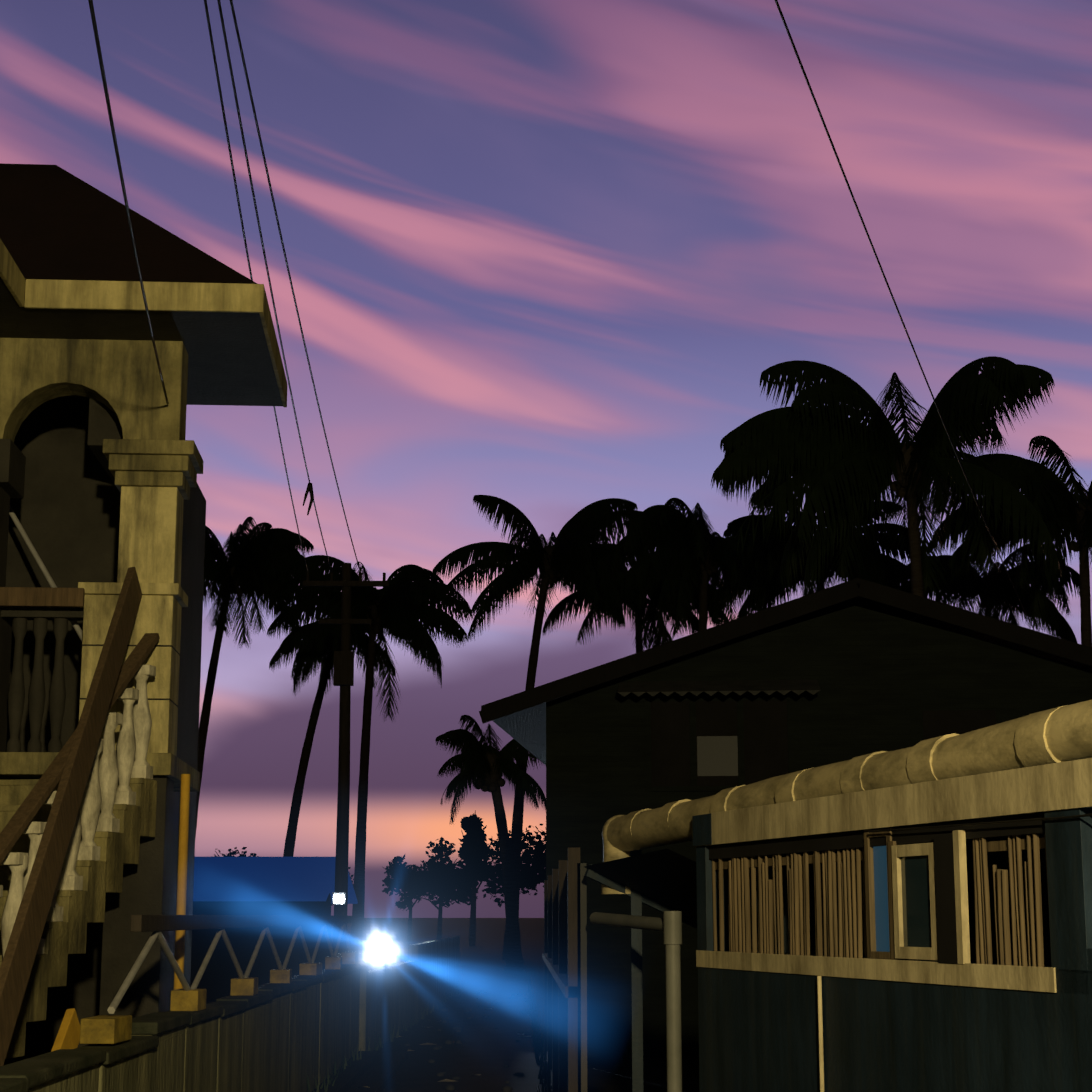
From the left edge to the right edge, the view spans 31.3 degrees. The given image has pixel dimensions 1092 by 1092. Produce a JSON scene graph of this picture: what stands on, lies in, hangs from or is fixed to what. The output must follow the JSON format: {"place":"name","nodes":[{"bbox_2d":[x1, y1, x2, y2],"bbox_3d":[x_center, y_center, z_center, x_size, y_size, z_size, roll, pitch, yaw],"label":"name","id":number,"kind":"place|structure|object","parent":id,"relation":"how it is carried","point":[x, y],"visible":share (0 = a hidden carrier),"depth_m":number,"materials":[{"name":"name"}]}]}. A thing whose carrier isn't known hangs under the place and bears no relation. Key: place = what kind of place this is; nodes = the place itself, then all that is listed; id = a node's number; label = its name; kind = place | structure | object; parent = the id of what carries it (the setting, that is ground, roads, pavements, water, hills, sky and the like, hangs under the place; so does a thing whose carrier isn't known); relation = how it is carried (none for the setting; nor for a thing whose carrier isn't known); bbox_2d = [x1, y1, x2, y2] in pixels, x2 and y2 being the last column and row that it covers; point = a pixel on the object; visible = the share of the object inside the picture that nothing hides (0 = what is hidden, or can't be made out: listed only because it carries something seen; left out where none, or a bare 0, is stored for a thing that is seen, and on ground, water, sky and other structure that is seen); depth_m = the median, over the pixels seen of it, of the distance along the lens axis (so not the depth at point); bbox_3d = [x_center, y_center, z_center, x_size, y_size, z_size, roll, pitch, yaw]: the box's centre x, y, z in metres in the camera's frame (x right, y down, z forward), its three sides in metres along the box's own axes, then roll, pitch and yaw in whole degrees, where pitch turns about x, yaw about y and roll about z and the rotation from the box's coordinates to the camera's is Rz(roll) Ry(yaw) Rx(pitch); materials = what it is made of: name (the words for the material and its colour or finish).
{"place":"outdoors","nodes":[
{"label":"outdoors","id":0,"kind":"place"},
{"bbox_2d":[190,857,357,999],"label":"building","id":1,"kind":"structure","parent":0,"point":[264,885],"depth_m":41.12,"materials":[{"name":"blue"}]},
{"bbox_2d":[206,918,698,1062],"bbox_3d":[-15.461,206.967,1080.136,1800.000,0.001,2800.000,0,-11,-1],"label":"ground","id":2,"kind":"structure","parent":0,"point":[387,943],"depth_m":154.32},
{"bbox_2d":[0,163,286,1065],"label":"house","id":3,"kind":"structure","parent":2,"relation":"on","point":[102,525],"depth_m":13.55,"materials":[{"name":"beige concrete"}]},
{"bbox_2d":[0,936,459,1091],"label":"boundary wall","id":4,"kind":"structure","parent":2,"relation":"on","point":[286,1037],"depth_m":15.02,"materials":[{"name":"concrete"}]},
{"bbox_2d":[80,915,358,1043],"bbox_3d":[-2.279,3.489,16.756,0.200,0.620,14.659,0,-11,-1],"label":"railing","id":5,"kind":"object","parent":4,"relation":"on","point":[106,1029],"depth_m":12.74,"materials":[{"name":"wood"}]},
{"bbox_2d":[207,847,258,856],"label":"tree","id":6,"kind":"object","parent":2,"relation":"on","point":[233,853],"depth_m":146.59,"materials":[{"name":"black plant"}]},
{"bbox_2d":[195,516,319,836],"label":"palm","id":7,"kind":"object","parent":2,"relation":"on","point":[258,562],"visible":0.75,"depth_m":86.00,"materials":[{"name":"black plant"}]},
{"bbox_2d":[279,575,395,856],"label":"palm","id":8,"kind":"object","parent":2,"relation":"on","point":[290,840],"visible":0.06,"depth_m":89.31,"materials":[{"name":"black plant"}]},
{"bbox_2d":[302,563,388,953],"bbox_3d":[-4.183,4.719,39.781,1.800,9.002,1.050,0,-11,-1],"label":"utility pole with lamp","id":9,"kind":"object","parent":2,"relation":"on","point":[343,674],"visible":0.75,"depth_m":40.20,"materials":[{"name":"brown wood"}]},
{"bbox_2d":[88,0,1033,629],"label":"overhead wires","id":10,"kind":"object","parent":9,"relation":"attached to","point":[310,486],"visible":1,"depth_m":16.91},
{"bbox_2d":[267,555,473,952],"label":"palm","id":11,"kind":"object","parent":2,"relation":"on","point":[410,596],"visible":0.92,"depth_m":83.70,"materials":[{"name":"black plant"}]},
{"bbox_2d":[382,855,429,940],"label":"tree","id":12,"kind":"object","parent":2,"relation":"on","point":[407,879],"depth_m":137.07,"materials":[{"name":"black plant"}]},
{"bbox_2d":[420,837,477,938],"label":"tree","id":13,"kind":"object","parent":2,"relation":"on","point":[440,876],"depth_m":127.40,"materials":[{"name":"black plant"}]},
{"bbox_2d":[452,810,492,944],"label":"cypress tree","id":14,"kind":"object","parent":2,"relation":"on","point":[473,849],"depth_m":117.89,"materials":[{"name":"black plant"}]},
{"bbox_2d":[435,715,545,970],"bbox_3d":[-1.399,9.632,63.074,4.331,8.068,4.294,0,-11,-1],"label":"palm","id":15,"kind":"object","parent":2,"relation":"on","point":[485,767],"visible":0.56,"depth_m":62.83,"materials":[{"name":"black plant"}]},
{"bbox_2d":[478,830,545,906],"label":"tree","id":16,"kind":"object","parent":2,"relation":"on","point":[530,878],"depth_m":147.16,"materials":[{"name":"black plant"}]},
{"bbox_2d":[522,824,545,886],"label":"tree","id":17,"kind":"object","parent":2,"relation":"on","point":[529,837],"depth_m":157.34,"materials":[{"name":"black plant"}]},
{"bbox_2d":[432,495,645,959],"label":"palm","id":18,"kind":"object","parent":2,"relation":"on","point":[572,552],"visible":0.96,"depth_m":80.39,"materials":[{"name":"black plant"}]},
{"bbox_2d":[542,551,728,652],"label":"palm","id":19,"kind":"object","parent":2,"relation":"on","point":[649,609],"visible":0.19,"depth_m":110.41,"materials":[{"name":"black plant"}]},
{"bbox_2d":[603,498,804,643],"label":"palm","id":20,"kind":"object","parent":2,"relation":"on","point":[683,545],"visible":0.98,"depth_m":75.95,"materials":[{"name":"black plant"}]},
{"bbox_2d":[479,578,1091,1057],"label":"house","id":21,"kind":"structure","parent":2,"relation":"on","point":[847,670],"depth_m":24.59,"materials":[{"name":"paint"}]},
{"bbox_2d":[697,492,930,618],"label":"palm","id":22,"kind":"object","parent":2,"relation":"on","point":[882,568],"visible":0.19,"depth_m":84.94,"materials":[{"name":"black plant"}]},
{"bbox_2d":[584,700,1091,1091],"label":"teal house","id":23,"kind":"structure","parent":2,"relation":"on","point":[917,917],"depth_m":8.53,"materials":[{"name":"paint"}]},
{"bbox_2d":[711,356,1061,596],"bbox_3d":[8.779,3.094,50.167,8.957,16.073,9.564,-2,-11,10],"label":"palm","id":24,"kind":"object","parent":2,"relation":"on","point":[835,458],"visible":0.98,"depth_m":50.19,"materials":[{"name":"black plant"}]},
{"bbox_2d":[900,546,1090,642],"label":"palm","id":25,"kind":"object","parent":2,"relation":"on","point":[995,592],"visible":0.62,"depth_m":94.57,"materials":[{"name":"black plant"}]},
{"bbox_2d":[929,435,1091,646],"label":"palm","id":26,"kind":"object","parent":2,"relation":"on","point":[1059,506],"visible":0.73,"depth_m":58.87,"materials":[{"name":"black plant"}]},
{"bbox_2d":[346,966,698,1091],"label":"lane pavement","id":27,"kind":"structure","parent":0,"point":[486,1050],"depth_m":24.72,"materials":[{"name":"grey asphalt"}]},
{"bbox_2d":[312,1051,407,1091],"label":"drain kerb","id":28,"kind":"structure","parent":27,"relation":"on","point":[351,1075],"depth_m":20.75,"materials":[{"name":"concrete"}]},
{"bbox_2d":[306,983,551,1091],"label":"lane debris","id":29,"kind":"object","parent":27,"relation":"on","point":[544,1074],"depth_m":25.12,"materials":[{"name":"stone"}]},
{"bbox_2d":[542,848,586,1091],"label":"sheet fence","id":30,"kind":"object","parent":27,"relation":"on","point":[564,956],"depth_m":15.05,"materials":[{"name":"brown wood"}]},
{"bbox_2d":[0,0,1091,917],"label":"sky","id":31,"kind":"structure","parent":0,"point":[544,257],"materials":[{"name":"purple"}]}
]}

